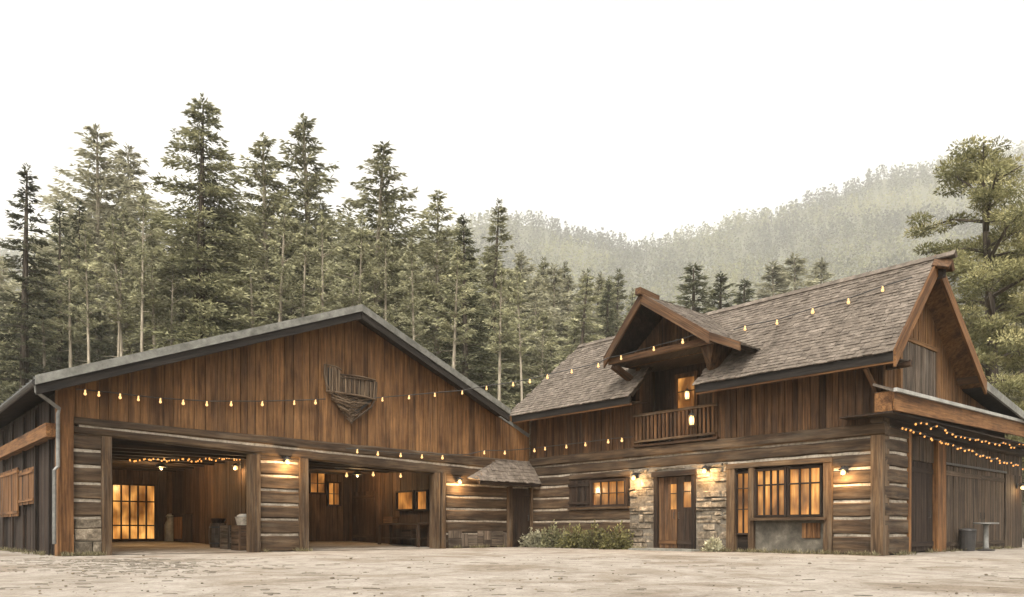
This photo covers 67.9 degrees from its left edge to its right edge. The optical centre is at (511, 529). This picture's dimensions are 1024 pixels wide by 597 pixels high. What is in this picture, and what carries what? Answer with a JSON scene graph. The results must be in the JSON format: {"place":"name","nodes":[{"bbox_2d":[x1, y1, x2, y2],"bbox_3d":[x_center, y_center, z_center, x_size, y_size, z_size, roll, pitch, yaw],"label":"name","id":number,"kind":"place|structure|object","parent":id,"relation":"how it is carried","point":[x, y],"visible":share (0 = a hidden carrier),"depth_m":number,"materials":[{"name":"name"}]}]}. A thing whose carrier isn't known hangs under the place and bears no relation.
{"place":"outdoors","nodes":[
{"label":"outdoors","id":0,"kind":"place"},
{"bbox_2d":[0,539,1023,596],"bbox_3d":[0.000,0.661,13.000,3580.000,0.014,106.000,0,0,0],"label":"ground","id":1,"kind":"structure","parent":0,"point":[514,566],"depth_m":11.24,"materials":[{"name":"gravel"}]},
{"bbox_2d":[0,299,36,402],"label":"pine tree","id":2,"kind":"object","parent":1,"relation":"on","point":[14,304],"visible":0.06,"depth_m":57.30,"materials":[{"name":"green plant"}]},
{"bbox_2d":[0,321,48,402],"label":"pine tree","id":3,"kind":"object","parent":1,"relation":"on","point":[8,383],"visible":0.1,"depth_m":50.88,"materials":[{"name":"green plant"}]},
{"bbox_2d":[0,162,68,404],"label":"spruce tree","id":4,"kind":"object","parent":1,"relation":"on","point":[23,357],"visible":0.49,"depth_m":45.02,"materials":[{"name":"green plant"}]},
{"bbox_2d":[19,264,78,371],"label":"pine tree","id":5,"kind":"object","parent":1,"relation":"on","point":[44,338],"visible":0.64,"depth_m":45.63,"materials":[{"name":"green plant"}]},
{"bbox_2d":[31,282,68,373],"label":"spruce tree","id":6,"kind":"object","parent":1,"relation":"on","point":[55,290],"visible":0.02,"depth_m":50.24,"materials":[{"name":"green plant"}]},
{"bbox_2d":[17,200,97,379],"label":"spruce tree","id":7,"kind":"object","parent":1,"relation":"on","point":[59,355],"visible":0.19,"depth_m":49.61,"materials":[{"name":"green plant"}]},
{"bbox_2d":[44,245,94,367],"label":"pine tree","id":8,"kind":"object","parent":1,"relation":"on","point":[63,325],"visible":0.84,"depth_m":45.02,"materials":[{"name":"green plant"}]},
{"bbox_2d":[36,198,116,374],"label":"spruce tree","id":9,"kind":"object","parent":1,"relation":"on","point":[79,351],"visible":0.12,"depth_m":54.09,"materials":[{"name":"green plant"}]},
{"bbox_2d":[60,223,109,363],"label":"pine tree","id":10,"kind":"object","parent":1,"relation":"on","point":[87,310],"visible":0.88,"depth_m":43.13,"materials":[{"name":"green plant"}]},
{"bbox_2d":[34,142,179,356],"bbox_3d":[-31.982,-15.035,61.011,12.938,31.482,13.233,0,0,19],"label":"pine tree","id":11,"kind":"object","parent":1,"relation":"on","point":[120,153],"visible":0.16,"depth_m":59.89,"materials":[{"name":"green plant"}]},
{"bbox_2d":[7,123,207,359],"bbox_3d":[-30.037,-15.043,58.090,13.410,31.501,13.748,0,0,-5],"label":"pine tree","id":12,"kind":"object","parent":1,"relation":"on","point":[94,182],"visible":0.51,"depth_m":57.01,"materials":[{"name":"green plant"}]},
{"bbox_2d":[94,204,136,356],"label":"pine tree","id":13,"kind":"object","parent":1,"relation":"on","point":[121,227],"visible":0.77,"depth_m":43.02,"materials":[{"name":"green plant"}]},
{"bbox_2d":[83,214,161,356],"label":"pine tree","id":14,"kind":"object","parent":1,"relation":"on","point":[93,263],"visible":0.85,"depth_m":42.81,"materials":[{"name":"green plant"}]},
{"bbox_2d":[121,190,164,351],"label":"pine tree","id":15,"kind":"object","parent":1,"relation":"on","point":[142,238],"visible":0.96,"depth_m":42.28,"materials":[{"name":"green plant"}]},
{"bbox_2d":[133,223,177,348],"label":"pine tree","id":16,"kind":"object","parent":1,"relation":"on","point":[154,311],"visible":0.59,"depth_m":43.71,"materials":[{"name":"green plant"}]},
{"bbox_2d":[144,250,191,345],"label":"pine tree","id":17,"kind":"object","parent":1,"relation":"on","point":[169,280],"visible":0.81,"depth_m":43.72,"materials":[{"name":"green plant"}]},
{"bbox_2d":[158,238,207,342],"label":"pine tree","id":18,"kind":"object","parent":1,"relation":"on","point":[178,319],"visible":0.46,"depth_m":45.30,"materials":[{"name":"green plant"}]},
{"bbox_2d":[104,93,277,354],"bbox_3d":[-18.470,-12.829,45.583,15.767,27.052,15.808,0,0,4],"label":"spruce tree","id":19,"kind":"object","parent":1,"relation":"on","point":[207,190],"visible":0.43,"depth_m":45.38,"materials":[{"name":"green plant"}]},
{"bbox_2d":[224,227,288,328],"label":"pine tree","id":20,"kind":"object","parent":1,"relation":"on","point":[244,257],"visible":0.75,"depth_m":45.78,"materials":[{"name":"green plant"}]},
{"bbox_2d":[173,132,342,331],"bbox_3d":[-16.814,-13.000,51.920,12.386,27.403,9.946,0,0,-17],"label":"pine tree","id":21,"kind":"object","parent":1,"relation":"on","point":[265,207],"visible":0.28,"depth_m":50.83,"materials":[{"name":"green plant"}]},
{"bbox_2d":[0,304,529,555],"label":"barn","id":22,"kind":"structure","parent":1,"relation":"on","point":[73,478],"depth_m":23.36,"materials":[{"name":"wood"}]},
{"bbox_2d":[112,483,156,540],"bbox_3d":[-14.188,-0.656,28.531,1.573,2.118,0.110,0,0,-41],"label":"window","id":23,"kind":"structure","parent":22,"relation":"in","point":[134,506],"depth_m":28.57,"materials":[{"name":"yellow"}]},
{"bbox_2d":[164,514,172,541],"bbox_3d":[-12.858,-0.079,28.606,0.400,1.050,0.400,0,0,0],"label":"milk can","id":24,"kind":"object","parent":22,"relation":"on","point":[168,531],"visible":0.77,"depth_m":28.44,"materials":[{"name":"grey metal"}]},
{"bbox_2d":[172,513,192,541],"bbox_3d":[-12.160,-0.067,28.036,0.380,1.050,1.200,0,0,-41],"label":"wooden cabinet","id":25,"kind":"object","parent":22,"relation":"on","point":[182,527],"visible":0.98,"depth_m":27.67,"materials":[{"name":"wood"}]},
{"bbox_2d":[76,388,324,405],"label":"string lights","id":26,"kind":"object","parent":22,"relation":"attached to","point":[183,402],"visible":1,"depth_m":20.68,"materials":[{"name":"glowing bulb glass"},{"name":"black rubber cable"}]},
{"bbox_2d":[208,523,227,547],"bbox_3d":[-9.423,0.182,24.381,0.580,0.780,0.580,0,0,0],"label":"wooden barrel","id":27,"kind":"object","parent":22,"relation":"on","point":[214,535],"visible":0.64,"depth_m":24.14,"materials":[{"name":"brown wood"}]},
{"bbox_2d":[220,525,230,548],"bbox_3d":[-8.673,0.232,23.600,0.550,0.734,0.668,0,0,-41],"label":"wooden crate","id":28,"kind":"object","parent":22,"relation":"on","point":[225,543],"visible":0.52,"depth_m":23.31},
{"bbox_2d":[231,525,245,550],"bbox_3d":[-8.081,0.244,22.924,0.550,0.754,0.598,0,0,-41],"label":"wooden crate","id":29,"kind":"object","parent":22,"relation":"on","point":[238,537],"visible":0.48,"depth_m":22.65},
{"bbox_2d":[309,473,326,493],"bbox_3d":[-7.831,-2.024,30.643,0.753,1.162,0.110,0,0,-41],"label":"window","id":30,"kind":"structure","parent":22,"relation":"in","point":[317,482],"depth_m":30.66,"materials":[{"name":"brown"}]},
{"bbox_2d":[327,481,340,505],"bbox_3d":[-7.285,-1.464,31.121,0.601,0.992,0.110,0,0,-41],"label":"window","id":31,"kind":"structure","parent":22,"relation":"in","point":[333,488],"depth_m":31.12,"materials":[{"name":"brown"}]},
{"bbox_2d":[324,364,377,424],"bbox_3d":[-5.060,-4.215,24.034,1.901,1.816,0.245,0,0,-41],"label":"balcony","id":32,"kind":"object","parent":22,"relation":"attached to","point":[353,396],"depth_m":23.97,"materials":[{"name":"black weathered wood"}]},
{"bbox_2d":[353,491,375,540],"bbox_3d":[-6.020,-0.550,30.882,0.121,2.000,1.686,0,0,-41],"label":"inner door","id":33,"kind":"structure","parent":22,"relation":"in","point":[365,501],"depth_m":30.79,"materials":[{"name":"brown wood"}]},
{"bbox_2d":[377,523,429,546],"bbox_3d":[-3.987,0.191,27.985,0.600,0.870,2.800,0,0,-41],"label":"work bench","id":34,"kind":"object","parent":22,"relation":"on","point":[390,538],"visible":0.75,"depth_m":27.43,"materials":[{"name":"wood"}]},
{"bbox_2d":[395,490,414,510],"bbox_3d":[-4.011,-1.086,28.551,0.110,0.749,1.203,0,0,-41],"label":"window","id":35,"kind":"structure","parent":22,"relation":"in","point":[404,500],"depth_m":28.62,"materials":[{"name":"brown"}]},
{"bbox_2d":[415,489,428,510],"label":"window","id":36,"kind":"structure","parent":22,"relation":"in","point":[421,496],"depth_m":27.77,"materials":[{"name":"brown"}]},
{"bbox_2d":[346,436,632,458],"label":"string lights","id":37,"kind":"object","parent":22,"relation":"attached to","point":[442,457],"visible":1,"depth_m":26.37,"materials":[{"name":"glass"}]},
{"bbox_2d":[467,459,541,546],"bbox_3d":[-0.263,-0.983,27.997,3.110,3.267,0.717,0,0,-41],"label":"corner awning","id":38,"kind":"object","parent":22,"relation":"attached to","point":[519,501],"visible":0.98,"depth_m":28.45,"materials":[{"name":"brown wood"}]},
{"bbox_2d":[513,488,529,545],"bbox_3d":[0.332,-0.470,28.826,0.924,2.160,0.141,0,0,-41],"label":"door","id":39,"kind":"structure","parent":38,"relation":"in","point":[521,497],"depth_m":28.81,"materials":[{"name":"brown wood"}]},
{"bbox_2d":[242,199,307,321],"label":"pine tree","id":40,"kind":"object","parent":1,"relation":"on","point":[284,210],"visible":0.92,"depth_m":44.38,"materials":[{"name":"green plant"}]},
{"bbox_2d":[270,250,311,323],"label":"spruce tree","id":41,"kind":"object","parent":1,"relation":"on","point":[296,314],"visible":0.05,"depth_m":50.35,"materials":[{"name":"green plant"}]},
{"bbox_2d":[263,221,332,319],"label":"pine tree","id":42,"kind":"object","parent":1,"relation":"on","point":[305,265],"visible":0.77,"depth_m":43.98,"materials":[{"name":"green plant"}]},
{"bbox_2d":[220,112,400,328],"bbox_3d":[-14.371,-14.244,54.093,13.513,29.897,10.852,-1,0,-2],"label":"pine tree","id":43,"kind":"object","parent":1,"relation":"on","point":[307,194],"visible":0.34,"depth_m":53.06,"materials":[{"name":"green plant"}]},
{"bbox_2d":[301,211,349,314],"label":"pine tree","id":44,"kind":"object","parent":1,"relation":"on","point":[322,285],"visible":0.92,"depth_m":43.88,"materials":[{"name":"green plant"}]},
{"bbox_2d":[317,227,379,308],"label":"pine tree","id":45,"kind":"object","parent":1,"relation":"on","point":[353,237],"visible":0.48,"depth_m":45.80,"materials":[{"name":"green plant"}]},
{"bbox_2d":[331,212,381,311],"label":"pine tree","id":46,"kind":"object","parent":1,"relation":"on","point":[361,235],"visible":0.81,"depth_m":44.94,"materials":[{"name":"green plant"}]},
{"bbox_2d":[305,140,444,330],"bbox_3d":[-9.120,-12.218,49.813,8.946,25.854,11.042,0,0,-37],"label":"pine tree","id":47,"kind":"object","parent":1,"relation":"on","point":[382,167],"visible":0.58,"depth_m":48.97,"materials":[{"name":"green plant"}]},
{"bbox_2d":[365,222,404,326],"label":"pine tree","id":48,"kind":"object","parent":1,"relation":"on","point":[385,294],"visible":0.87,"depth_m":45.00,"materials":[{"name":"green plant"}]},
{"bbox_2d":[362,184,432,348],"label":"spruce tree","id":49,"kind":"object","parent":1,"relation":"on","point":[394,280],"visible":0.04,"depth_m":57.77,"materials":[{"name":"green plant"}]},
{"bbox_2d":[396,236,431,340],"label":"pine tree","id":50,"kind":"object","parent":1,"relation":"on","point":[416,266],"visible":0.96,"depth_m":42.01,"materials":[{"name":"green plant"}]},
{"bbox_2d":[382,190,488,362],"bbox_3d":[-5.192,-11.220,52.215,7.433,23.851,9.175,0,0,-3],"label":"pine tree","id":51,"kind":"object","parent":1,"relation":"on","point":[448,232],"visible":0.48,"depth_m":51.33,"materials":[{"name":"green plant"}]},
{"bbox_2d":[420,247,475,368],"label":"pine tree","id":52,"kind":"object","parent":1,"relation":"on","point":[463,288],"visible":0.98,"depth_m":44.66,"materials":[{"name":"green plant"}]},
{"bbox_2d":[424,212,518,405],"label":"spruce tree","id":53,"kind":"object","parent":1,"relation":"on","point":[479,353],"visible":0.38,"depth_m":49.93,"materials":[{"name":"green plant"}]},
{"bbox_2d":[468,320,504,398],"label":"spruce tree","id":54,"kind":"object","parent":1,"relation":"on","point":[476,377],"visible":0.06,"depth_m":51.95,"materials":[{"name":"green plant"}]},
{"bbox_2d":[445,198,541,487],"bbox_3d":[-1.551,-12.919,61.962,13.288,27.243,11.536,0,0,-41],"label":"spruce tree","id":55,"kind":"object","parent":1,"relation":"on","point":[495,250],"visible":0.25,"depth_m":61.10,"materials":[{"name":"green plant"}]},
{"bbox_2d":[481,263,523,401],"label":"pine tree","id":56,"kind":"object","parent":1,"relation":"on","point":[500,281],"visible":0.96,"depth_m":45.17,"materials":[{"name":"green plant"}]},
{"bbox_2d":[0,543,1019,556],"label":"dry weeds","id":57,"kind":"object","parent":1,"relation":"on","point":[100,553],"visible":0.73,"depth_m":21.14,"materials":[{"name":"plant"}]},
{"bbox_2d":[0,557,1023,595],"bbox_3d":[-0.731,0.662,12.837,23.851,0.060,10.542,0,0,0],"label":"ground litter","id":58,"kind":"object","parent":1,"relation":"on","point":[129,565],"visible":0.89,"depth_m":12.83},
{"bbox_2d":[502,264,543,400],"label":"pine tree","id":59,"kind":"object","parent":1,"relation":"on","point":[518,287],"visible":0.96,"depth_m":44.86,"materials":[{"name":"green plant"}]},
{"bbox_2d":[518,527,547,546],"bbox_3d":[0.832,0.317,28.489,1.267,0.849,0.860,0,0,-14],"label":"shrub","id":60,"kind":"object","parent":1,"relation":"on","point":[533,540],"visible":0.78,"depth_m":28.37,"materials":[{"name":"green plant"}]},
{"bbox_2d":[527,353,556,386],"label":"pine tree","id":61,"kind":"object","parent":1,"relation":"on","point":[549,371],"visible":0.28,"depth_m":60.25,"materials":[{"name":"green plant"}]},
{"bbox_2d":[536,519,565,547],"bbox_3d":[1.555,0.185,27.689,1.132,1.148,0.968,0,0,29],"label":"shrub","id":62,"kind":"object","parent":1,"relation":"on","point":[550,539],"visible":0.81,"depth_m":27.60,"materials":[{"name":"green plant"}]},
{"bbox_2d":[555,523,588,548],"bbox_3d":[2.218,0.214,26.911,1.195,0.960,1.147,0,0,35],"label":"shrub","id":63,"kind":"object","parent":1,"relation":"on","point":[572,540],"visible":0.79,"depth_m":26.79,"materials":[{"name":"green plant"}]},
{"bbox_2d":[578,520,607,548],"bbox_3d":[2.907,0.160,26.158,1.334,1.063,1.025,0,0,0],"label":"shrub","id":64,"kind":"object","parent":1,"relation":"on","point":[590,540],"visible":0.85,"depth_m":26.07,"materials":[{"name":"green plant"}]},
{"bbox_2d":[598,520,633,549],"bbox_3d":[3.484,0.180,25.459,1.267,1.043,1.026,0,0,0],"label":"shrub","id":65,"kind":"object","parent":1,"relation":"on","point":[618,541],"visible":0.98,"depth_m":25.33,"materials":[{"name":"green plant"}]},
{"bbox_2d":[670,263,717,312],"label":"spruce tree","id":66,"kind":"object","parent":1,"relation":"on","point":[690,285],"visible":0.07,"depth_m":62.28,"materials":[{"name":"green plant"}]},
{"bbox_2d":[701,535,725,551],"bbox_3d":[5.969,0.412,22.670,0.609,0.579,0.640,0,0,38],"label":"shrub","id":67,"kind":"object","parent":1,"relation":"on","point":[713,545],"visible":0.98,"depth_m":22.55,"materials":[{"name":"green plant"}]},
{"bbox_2d":[510,250,1023,555],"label":"lodge","id":68,"kind":"structure","parent":1,"relation":"on","point":[794,413],"depth_m":22.30,"materials":[{"name":"brown wood"}]},
{"bbox_2d":[375,358,607,401],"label":"string lights","id":69,"kind":"object","parent":68,"relation":"attached to","point":[598,366],"visible":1,"depth_m":25.36,"materials":[{"name":"glass"}]},
{"bbox_2d":[590,478,627,506],"bbox_3d":[3.335,-1.260,26.273,0.110,0.960,1.642,0,0,-41],"label":"window","id":70,"kind":"structure","parent":68,"relation":"in","point":[605,492],"depth_m":26.26,"materials":[{"name":"brown"}]},
{"bbox_2d":[659,477,677,547],"bbox_3d":[5.003,-0.545,24.406,0.121,2.270,0.695,0,0,-41],"label":"door","id":71,"kind":"structure","parent":68,"relation":"in","point":[668,486],"depth_m":24.40,"materials":[{"name":"brown"}]},
{"bbox_2d":[677,476,690,547],"bbox_3d":[5.441,-0.545,23.906,0.121,2.270,0.595,0,0,-41],"label":"door","id":72,"kind":"structure","parent":68,"relation":"in","point":[684,482],"depth_m":23.94,"materials":[{"name":"brown"}]},
{"bbox_2d":[674,371,697,440],"bbox_3d":[5.707,-3.971,24.925,0.078,2.342,0.900,0,0,-41],"label":"balcony door","id":73,"kind":"structure","parent":68,"relation":"in","point":[683,381],"depth_m":24.95,"materials":[{"name":"brown"}]},
{"bbox_2d":[736,471,747,534],"bbox_3d":[6.807,-0.775,22.386,0.110,1.850,0.478,0,0,-41],"label":"window","id":74,"kind":"structure","parent":68,"relation":"in","point":[741,477],"depth_m":22.40,"materials":[{"name":"yellow"}]},
{"bbox_2d":[754,467,786,516],"bbox_3d":[7.386,-1.050,21.694,0.110,1.381,0.982,0,0,-41],"label":"window","id":75,"kind":"structure","parent":68,"relation":"in","point":[770,485],"depth_m":21.70,"materials":[{"name":"yellow"}]},
{"bbox_2d":[787,465,822,516],"bbox_3d":[8.059,-1.050,20.926,0.110,1.381,1.008,0,0,-41],"label":"window","id":76,"kind":"structure","parent":68,"relation":"in","point":[804,483],"depth_m":20.96,"materials":[{"name":"yellow"}]},
{"bbox_2d":[733,277,911,330],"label":"string lights","id":77,"kind":"object","parent":68,"relation":"attached to","point":[812,311],"visible":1,"depth_m":21.28,"materials":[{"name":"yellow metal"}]},
{"bbox_2d":[911,461,933,550],"bbox_3d":[11.418,-0.665,21.508,2.535,2.530,0.121,0,0,-41],"label":"side door","id":78,"kind":"structure","parent":68,"relation":"in","point":[921,473],"depth_m":21.81,"materials":[{"name":"brown wood"}]},
{"bbox_2d":[902,427,1022,469],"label":"string lights","id":79,"kind":"object","parent":68,"relation":"attached to","point":[942,442],"visible":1,"depth_m":22.39,"materials":[{"name":"yellow metal"}]},
{"bbox_2d":[946,465,980,549],"bbox_3d":[14.188,-0.665,23.921,3.237,2.570,0.121,0,0,-41],"label":"barn door","id":80,"kind":"structure","parent":68,"relation":"in","point":[962,484],"depth_m":23.80,"materials":[{"name":"brown wood"}]},
{"bbox_2d":[914,421,1023,448],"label":"string lights","id":81,"kind":"object","parent":68,"relation":"attached to","point":[947,432],"visible":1,"depth_m":22.00,"materials":[{"name":"glass"}]},
{"bbox_2d":[980,470,1004,547],"bbox_3d":[16.303,-0.665,25.776,2.369,2.570,0.121,0,0,-41],"label":"barn door","id":82,"kind":"structure","parent":68,"relation":"in","point":[991,483],"depth_m":25.78,"materials":[{"name":"brown wood"}]},
{"bbox_2d":[902,134,1023,442],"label":"pine tree","id":83,"kind":"object","parent":1,"relation":"on","point":[1007,271],"visible":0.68,"depth_m":31.94,"materials":[{"name":"green plant"}]},
{"bbox_2d":[958,528,976,550],"bbox_3d":[13.996,0.300,23.354,0.520,0.700,0.512,0,0,0],"label":"dark bin","id":84,"kind":"object","parent":1,"relation":"on","point":[967,539],"visible":1,"depth_m":23.18,"materials":[{"name":"black metal"}]},
{"bbox_2d":[973,523,998,550],"bbox_3d":[14.694,0.217,23.568,0.700,0.866,0.700,0,0,0],"label":"bar table","id":85,"kind":"object","parent":1,"relation":"on","point":[985,536],"visible":1,"depth_m":23.50,"materials":[{"name":"grey metal"}]},
{"bbox_2d":[956,222,1023,471],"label":"pine tree","id":86,"kind":"object","parent":1,"relation":"on","point":[1007,369],"visible":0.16,"depth_m":38.47,"materials":[{"name":"green plant"}]},
{"bbox_2d":[0,156,1023,334],"bbox_3d":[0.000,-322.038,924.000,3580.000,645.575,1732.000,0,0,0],"label":"hills","id":87,"kind":"structure","parent":0,"point":[924,191],"depth_m":1164.72,"materials":[{"name":"plant"}]},
{"bbox_2d":[0,256,35,395],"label":"pine tree","id":88,"kind":"object","parent":87,"relation":"on","point":[6,304],"visible":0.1,"depth_m":74.11,"materials":[{"name":"green plant"}]},
{"bbox_2d":[422,236,477,371],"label":"pine tree","id":89,"kind":"object","parent":87,"relation":"on","point":[450,240],"visible":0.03,"depth_m":74.40,"materials":[{"name":"green plant"}]},
{"bbox_2d":[477,278,531,409],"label":"spruce tree","id":90,"kind":"object","parent":87,"relation":"on","point":[512,398],"visible":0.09,"depth_m":63.27,"materials":[{"name":"green plant"}]},
{"bbox_2d":[0,140,1023,373],"bbox_3d":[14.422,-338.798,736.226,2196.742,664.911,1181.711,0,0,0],"label":"hillside forest","id":91,"kind":"object","parent":87,"relation":"on","point":[608,242],"visible":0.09,"depth_m":1127.01,"materials":[{"name":"plant"}]},
{"bbox_2d":[486,281,548,403],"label":"pine tree","id":92,"kind":"object","parent":87,"relation":"on","point":[527,306],"visible":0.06,"depth_m":67.51,"materials":[{"name":"green plant"}]},
{"bbox_2d":[487,250,580,386],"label":"pine tree","id":93,"kind":"object","parent":87,"relation":"on","point":[525,271],"visible":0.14,"depth_m":76.27,"materials":[{"name":"green plant"}]},
{"bbox_2d":[517,311,562,391],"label":"pine tree","id":94,"kind":"object","parent":87,"relation":"on","point":[542,321],"visible":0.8,"depth_m":62.64,"materials":[{"name":"green plant"}]},
{"bbox_2d":[523,273,561,388],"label":"pine tree","id":95,"kind":"object","parent":87,"relation":"on","point":[537,291],"visible":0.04,"depth_m":73.42,"materials":[{"name":"green plant"}]},
{"bbox_2d":[536,262,586,366],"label":"pine tree","id":96,"kind":"object","parent":87,"relation":"on","point":[555,291],"visible":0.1,"depth_m":77.38,"materials":[{"name":"green plant"}]},
{"bbox_2d":[545,275,602,357],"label":"pine tree","id":97,"kind":"object","parent":87,"relation":"on","point":[567,285],"visible":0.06,"depth_m":88.63,"materials":[{"name":"green plant"}]},
{"bbox_2d":[548,268,604,369],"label":"spruce tree","id":98,"kind":"object","parent":87,"relation":"on","point":[593,325],"visible":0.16,"depth_m":67.32,"materials":[{"name":"green plant"}]},
{"bbox_2d":[569,270,604,350],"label":"pine tree","id":99,"kind":"object","parent":87,"relation":"on","point":[593,316],"visible":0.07,"depth_m":81.08,"materials":[{"name":"green plant"}]},
{"bbox_2d":[587,275,622,339],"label":"spruce tree","id":100,"kind":"object","parent":87,"relation":"on","point":[601,323],"visible":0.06,"depth_m":83.03,"materials":[{"name":"green plant"}]},
{"bbox_2d":[591,279,620,340],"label":"spruce tree","id":101,"kind":"object","parent":87,"relation":"on","point":[608,318],"visible":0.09,"depth_m":73.59,"materials":[{"name":"green plant"}]},
{"bbox_2d":[600,268,627,333],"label":"spruce tree","id":102,"kind":"object","parent":87,"relation":"on","point":[619,288],"visible":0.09,"depth_m":81.26,"materials":[{"name":"green plant"}]},
{"bbox_2d":[701,271,739,312],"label":"spruce tree","id":103,"kind":"object","parent":87,"relation":"on","point":[721,279],"visible":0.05,"depth_m":68.06,"materials":[{"name":"green plant"}]},
{"bbox_2d":[730,279,758,306],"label":"spruce tree","id":104,"kind":"object","parent":87,"relation":"on","point":[748,296],"visible":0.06,"depth_m":74.25,"materials":[{"name":"green plant"}]},
{"bbox_2d":[753,260,793,298],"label":"pine tree","id":105,"kind":"object","parent":87,"relation":"on","point":[776,276],"visible":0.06,"depth_m":112.32,"materials":[{"name":"green plant"}]},
{"bbox_2d":[776,252,821,294],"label":"pine tree","id":106,"kind":"object","parent":87,"relation":"on","point":[799,269],"visible":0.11,"depth_m":115.29,"materials":[{"name":"green plant"}]},
{"bbox_2d":[803,257,834,286],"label":"pine tree","id":107,"kind":"object","parent":87,"relation":"on","point":[822,264],"visible":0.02,"depth_m":121.07,"materials":[{"name":"green plant"}]},
{"bbox_2d":[0,0,1023,252],"label":"sky","id":108,"kind":"structure","parent":0,"point":[637,118],"materials":[{"name":"white"}]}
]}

